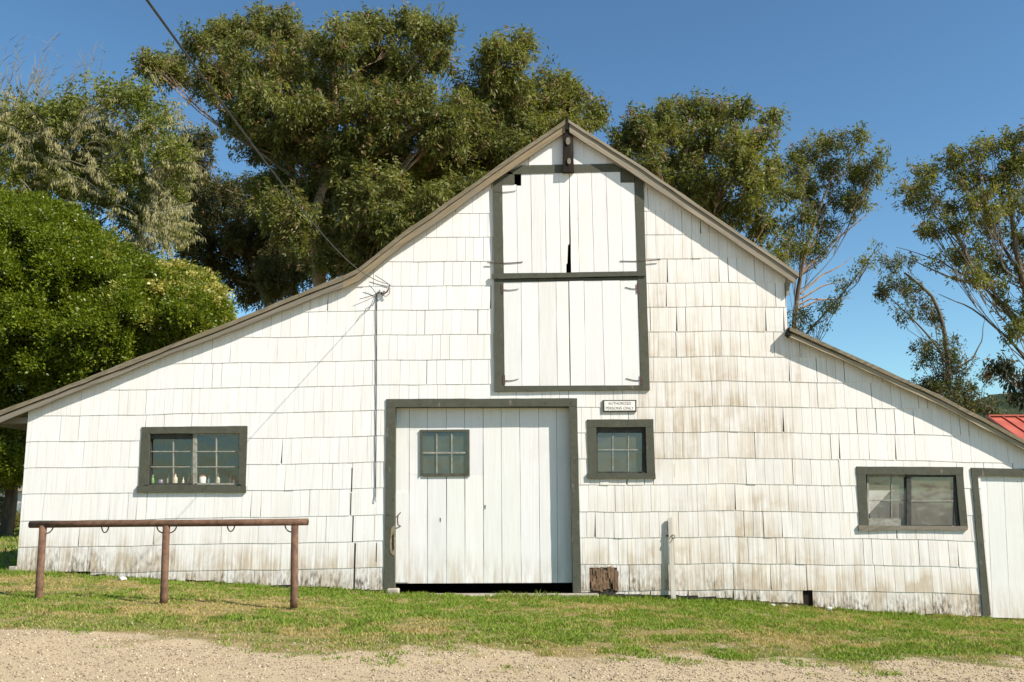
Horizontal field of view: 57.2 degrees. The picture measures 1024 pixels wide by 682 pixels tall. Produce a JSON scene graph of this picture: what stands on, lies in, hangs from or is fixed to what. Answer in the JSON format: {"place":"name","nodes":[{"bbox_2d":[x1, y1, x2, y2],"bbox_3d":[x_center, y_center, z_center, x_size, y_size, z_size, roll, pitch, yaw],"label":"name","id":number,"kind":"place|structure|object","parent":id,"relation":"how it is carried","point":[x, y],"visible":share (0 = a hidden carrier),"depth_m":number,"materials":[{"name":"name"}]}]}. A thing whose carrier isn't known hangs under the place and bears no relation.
{"place":"outdoors","nodes":[
{"label":"outdoors","id":0,"kind":"place"},
{"bbox_2d":[0,527,1023,679],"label":"grass","id":1,"kind":"structure","parent":0,"point":[928,628],"depth_m":12.20,"materials":[{"name":"green plant"}]},
{"bbox_2d":[0,523,1023,681],"bbox_3d":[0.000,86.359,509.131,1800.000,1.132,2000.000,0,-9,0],"label":"ground","id":2,"kind":"structure","parent":0,"point":[196,641],"depth_m":9.43,"materials":[{"name":"beige gravel"}]},
{"bbox_2d":[0,488,18,530],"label":"shrub","id":3,"kind":"object","parent":2,"relation":"on","point":[1,510],"visible":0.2,"depth_m":34.10,"materials":[{"name":"green plant"}]},
{"bbox_2d":[0,485,22,519],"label":"garden shed","id":4,"kind":"structure","parent":2,"relation":"on","point":[19,502],"depth_m":49.71,"materials":[{"name":"white paint"}]},
{"bbox_2d":[9,566,16,571],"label":"corner block","id":5,"kind":"structure","parent":2,"relation":"on","point":[11,568],"depth_m":15.96,"materials":[{"name":"concrete"}]},
{"bbox_2d":[15,510,20,527],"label":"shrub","id":6,"kind":"object","parent":2,"relation":"on","point":[18,515],"visible":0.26,"depth_m":41.55,"materials":[{"name":"green plant"}]},
{"bbox_2d":[0,30,211,259],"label":"lichen tree","id":7,"kind":"object","parent":2,"relation":"on","point":[29,130],"visible":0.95,"depth_m":36.33,"materials":[{"name":"green plant"}]},
{"bbox_2d":[0,187,238,537],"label":"laurel tree","id":8,"kind":"object","parent":2,"relation":"on","point":[79,290],"visible":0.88,"depth_m":27.85,"materials":[{"name":"green plant"}]},
{"bbox_2d":[28,518,308,607],"bbox_3d":[-4.809,3.087,13.071,3.906,1.212,0.103,0,-9,0],"label":"hitching rail","id":9,"kind":"object","parent":2,"relation":"on","point":[43,526],"visible":0.98,"depth_m":13.11,"materials":[{"name":"wood"}]},
{"bbox_2d":[168,118,323,313],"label":"eucalyptus tree","id":10,"kind":"object","parent":2,"relation":"on","point":[238,237],"visible":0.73,"depth_m":53.01,"materials":[{"name":"green plant"}]},
{"bbox_2d":[125,0,476,286],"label":"eucalyptus tree","id":11,"kind":"object","parent":2,"relation":"on","point":[356,153],"visible":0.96,"depth_m":44.99,"materials":[{"name":"green plant"}]},
{"bbox_2d":[219,113,417,307],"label":"eucalyptus tree","id":12,"kind":"object","parent":2,"relation":"on","point":[253,159],"visible":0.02,"depth_m":60.07,"materials":[{"name":"green plant"}]},
{"bbox_2d":[416,80,587,188],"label":"eucalyptus tree","id":13,"kind":"object","parent":2,"relation":"on","point":[492,119],"visible":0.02,"depth_m":58.46,"materials":[{"name":"green plant"}]},
{"bbox_2d":[404,23,613,220],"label":"eucalyptus tree","id":14,"kind":"object","parent":2,"relation":"on","point":[491,94],"visible":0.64,"depth_m":48.65,"materials":[{"name":"green plant"}]},
{"bbox_2d":[0,116,1023,619],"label":"barn","id":15,"kind":"structure","parent":2,"relation":"on","point":[552,288],"depth_m":16.39,"materials":[{"name":"white paint"}]},
{"bbox_2d":[136,426,247,492],"bbox_3d":[-5.521,2.066,16.369,1.882,1.155,0.268,0,-9,0],"label":"window","id":16,"kind":"structure","parent":15,"relation":"in","point":[188,432],"depth_m":16.28,"materials":[{"name":"green paint"}]},
{"bbox_2d":[199,475,205,482],"bbox_3d":[-5.389,2.416,16.345,0.124,0.172,0.124,0,-9,0],"label":"jar","id":17,"kind":"object","parent":15,"relation":"on","point":[202,478],"visible":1,"depth_m":16.30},
{"bbox_2d":[361,275,389,311],"bbox_3d":[-2.439,-0.840,16.714,0.553,0.679,0.089,0,-9,0],"label":"cable anchor","id":18,"kind":"object","parent":15,"relation":"attached to","point":[381,290],"visible":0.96,"depth_m":16.71,"materials":[{"name":"metal"}]},
{"bbox_2d":[146,0,389,284],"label":"service cable","id":19,"kind":"object","parent":18,"relation":"attached to","point":[189,58],"visible":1,"depth_m":4.93,"materials":[{"name":"black rubber"}]},
{"bbox_2d":[374,295,376,501],"bbox_3d":[-2.377,0.971,16.437,0.085,3.636,0.022,0,-9,0],"label":"drop wire","id":20,"kind":"object","parent":18,"relation":"hanging from","point":[376,391],"visible":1,"depth_m":16.47,"materials":[{"name":"grey metal"}]},
{"bbox_2d":[396,408,571,583],"bbox_3d":[-0.506,2.605,16.336,3.212,3.146,0.125,0,-9,0],"label":"sliding door","id":21,"kind":"structure","parent":15,"relation":"in","point":[536,461],"depth_m":16.33,"materials":[{"name":"wood"}]},
{"bbox_2d":[487,173,568,273],"bbox_3d":[0.298,-2.137,16.950,1.482,1.876,0.037,0,-9,0],"label":"hayloft door","id":22,"kind":"structure","parent":15,"relation":"in","point":[537,194],"depth_m":16.94,"materials":[{"name":"wood"}]},
{"bbox_2d":[501,281,569,385],"bbox_3d":[0.409,-0.142,16.617,1.213,1.886,0.039,0,-9,0],"label":"hayloft door","id":23,"kind":"structure","parent":15,"relation":"in","point":[543,349],"depth_m":16.61,"materials":[{"name":"wood"}]},
{"bbox_2d":[569,280,642,385],"bbox_3d":[1.656,-0.152,16.618,1.271,1.893,0.039,0,-9,0],"label":"hayloft door","id":24,"kind":"structure","parent":15,"relation":"in","point":[615,325],"depth_m":16.61,"materials":[{"name":"wood"}]},
{"bbox_2d":[570,172,659,272],"bbox_3d":[1.855,-2.153,16.952,1.611,1.880,0.037,0,-9,0],"label":"hayloft door","id":25,"kind":"structure","parent":15,"relation":"in","point":[618,211],"depth_m":16.94,"materials":[{"name":"wood"}]},
{"bbox_2d":[603,400,635,411],"bbox_3d":[1.882,1.137,16.408,0.588,0.214,0.031,0,-9,0],"label":"wall sign","id":26,"kind":"object","parent":15,"relation":"attached to","point":[619,405],"visible":1,"depth_m":16.40,"materials":[{"name":"metal"}]},
{"bbox_2d":[587,419,655,478],"bbox_3d":[1.891,1.881,16.329,1.177,1.038,0.128,0,-9,0],"label":"window","id":27,"kind":"structure","parent":15,"relation":"in","point":[594,426],"depth_m":16.33,"materials":[{"name":"green paint"}]},
{"bbox_2d":[856,466,967,530],"bbox_3d":[6.866,2.727,16.259,1.883,1.093,0.268,0,-9,0],"label":"window","id":28,"kind":"structure","parent":15,"relation":"in","point":[866,523],"depth_m":16.18,"materials":[{"name":"green paint"}]},
{"bbox_2d":[980,476,1023,617],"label":"side door","id":29,"kind":"structure","parent":15,"relation":"in","point":[1002,496],"depth_m":16.08,"materials":[{"name":"white wood"}]},
{"bbox_2d":[0,613,1023,681],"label":"pebbles","id":30,"kind":"object","parent":2,"relation":"on","point":[940,679],"visible":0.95,"depth_m":8.94,"materials":[{"name":"gravel"}]},
{"bbox_2d":[666,517,675,598],"bbox_3d":[2.701,3.744,15.922,0.156,1.481,0.088,0,-9,0],"label":"wooden post","id":31,"kind":"object","parent":2,"relation":"on","point":[669,529],"visible":0.98,"depth_m":15.94,"materials":[{"name":"paint"}]},
{"bbox_2d":[604,86,812,252],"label":"eucalyptus tree","id":32,"kind":"object","parent":2,"relation":"on","point":[647,130],"visible":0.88,"depth_m":48.30,"materials":[{"name":"green plant"}]},
{"bbox_2d":[767,120,897,329],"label":"eucalyptus tree","id":33,"kind":"object","parent":2,"relation":"on","point":[853,201],"visible":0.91,"depth_m":51.10,"materials":[{"name":"green plant"}]},
{"bbox_2d":[787,236,886,340],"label":"eucalyptus tree","id":34,"kind":"object","parent":2,"relation":"on","point":[830,308],"visible":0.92,"depth_m":47.13,"materials":[{"name":"green plant"}]},
{"bbox_2d":[872,248,1006,489],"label":"eucalyptus tree","id":35,"kind":"object","parent":2,"relation":"on","point":[947,385],"visible":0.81,"depth_m":50.66,"materials":[{"name":"green plant"}]},
{"bbox_2d":[885,118,1023,365],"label":"eucalyptus tree","id":36,"kind":"object","parent":2,"relation":"on","point":[977,179],"visible":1,"depth_m":43.30,"materials":[{"name":"green plant"}]},
{"bbox_2d":[981,349,1023,411],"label":"eucalyptus tree","id":37,"kind":"object","parent":2,"relation":"on","point":[1005,371],"visible":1,"depth_m":38.60,"materials":[{"name":"green plant"}]},
{"bbox_2d":[986,415,1023,438],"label":"outbuilding","id":38,"kind":"structure","parent":2,"relation":"on","point":[1013,424],"depth_m":32.81,"materials":[{"name":"red metal"}]},
{"bbox_2d":[0,0,1023,402],"label":"sky","id":39,"kind":"structure","parent":0,"point":[926,76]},
{"bbox_2d":[869,392,1023,490],"bbox_3d":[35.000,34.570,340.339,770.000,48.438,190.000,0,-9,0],"label":"hill","id":40,"kind":"structure","parent":0,"point":[1004,405],"depth_m":307.19,"materials":[{"name":"green plant"}]}
]}

